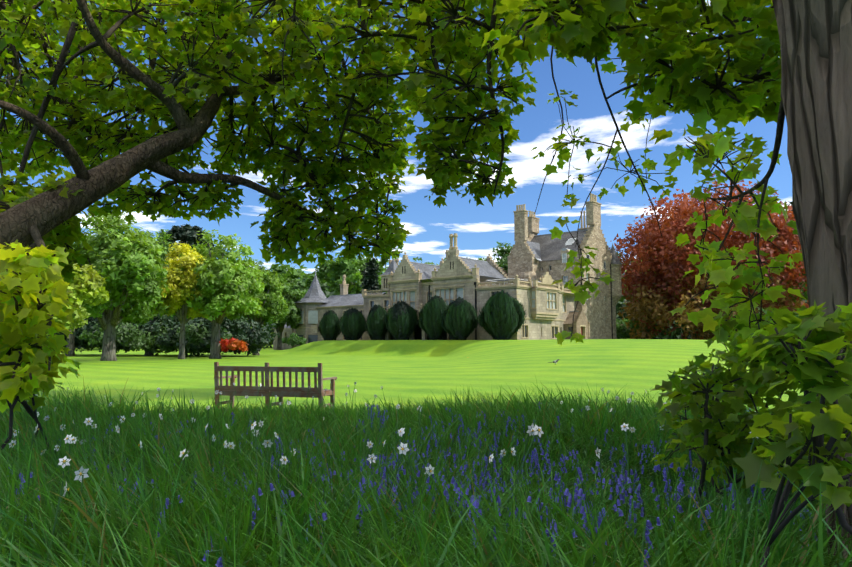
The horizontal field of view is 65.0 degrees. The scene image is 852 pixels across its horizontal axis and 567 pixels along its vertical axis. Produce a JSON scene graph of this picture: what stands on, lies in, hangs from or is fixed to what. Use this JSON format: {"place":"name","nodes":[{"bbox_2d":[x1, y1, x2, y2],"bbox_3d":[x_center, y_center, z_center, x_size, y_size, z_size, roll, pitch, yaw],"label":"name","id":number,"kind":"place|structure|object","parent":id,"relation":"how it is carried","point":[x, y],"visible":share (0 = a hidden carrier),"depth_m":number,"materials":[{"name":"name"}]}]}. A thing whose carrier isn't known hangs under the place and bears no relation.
{"place":"outdoors","nodes":[
{"label":"outdoors","id":0,"kind":"place"},
{"bbox_2d":[0,0,791,273],"label":"sky","id":1,"kind":"structure","parent":0,"point":[479,228],"materials":[{"name":"blue"}]},
{"bbox_2d":[38,339,803,412],"bbox_3d":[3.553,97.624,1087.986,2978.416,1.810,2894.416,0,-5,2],"label":"ground","id":2,"kind":"structure","parent":0,"point":[407,369],"depth_m":30.78,"materials":[{"name":"green plant"}]},
{"bbox_2d":[214,362,336,409],"bbox_3d":[-3.088,2.099,13.671,2.420,0.980,0.748,-2,-5,17],"label":"park bench","id":3,"kind":"object","parent":2,"relation":"on","point":[266,390],"visible":0.94,"depth_m":13.39,"materials":[{"name":"brown wood"}]},
{"bbox_2d":[0,381,821,566],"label":"meadow flowers","id":4,"kind":"object","parent":2,"relation":"on","point":[680,487],"visible":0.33,"depth_m":3.50,"materials":[{"name":"purple plant"}]},
{"bbox_2d":[318,290,526,339],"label":"clipped topiary bushes","id":5,"kind":"object","parent":2,"relation":"on","point":[501,315],"visible":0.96,"depth_m":74.79,"materials":[{"name":"green plant"}]},
{"bbox_2d":[44,192,808,360],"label":"tree","id":6,"kind":"object","parent":2,"relation":"on","point":[164,335],"depth_m":69.80,"materials":[{"name":"green plant"}]},
{"bbox_2d":[53,211,807,345],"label":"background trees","id":7,"kind":"object","parent":6,"relation":"attached to","point":[148,264],"visible":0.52,"depth_m":57.32,"materials":[{"name":"green plant"}]},
{"bbox_2d":[219,169,808,351],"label":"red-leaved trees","id":8,"kind":"object","parent":6,"relation":"attached to","point":[669,265],"visible":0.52,"depth_m":87.79,"materials":[{"name":"red plant"}]},
{"bbox_2d":[273,193,621,349],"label":"mansion","id":9,"kind":"structure","parent":2,"relation":"on","point":[536,265],"depth_m":86.46,"materials":[{"name":"stone"}]},
{"bbox_2d":[0,0,851,566],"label":"sycamore","id":10,"kind":"object","parent":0,"point":[700,58],"depth_m":6.73,"materials":[{"name":"green plant"}]},
{"bbox_2d":[0,0,374,249],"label":"sycamore boughs","id":11,"kind":"object","parent":10,"relation":"attached to","point":[47,211],"visible":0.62,"depth_m":6.24,"materials":[{"name":"brown plant"}]},
{"bbox_2d":[0,376,851,566],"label":"long grass","id":12,"kind":"structure","parent":0,"point":[123,535],"depth_m":2.90,"materials":[{"name":"green plant"}]},
{"bbox_2d":[0,301,851,566],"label":"sapling bush","id":13,"kind":"object","parent":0,"point":[760,379],"depth_m":1.81,"materials":[{"name":"green plant"}]},
{"bbox_2d":[531,58,806,356],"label":"hanging leaves","id":14,"kind":"object","parent":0,"point":[722,272],"visible":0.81,"depth_m":3.65,"materials":[{"name":"green plant"}]}
]}

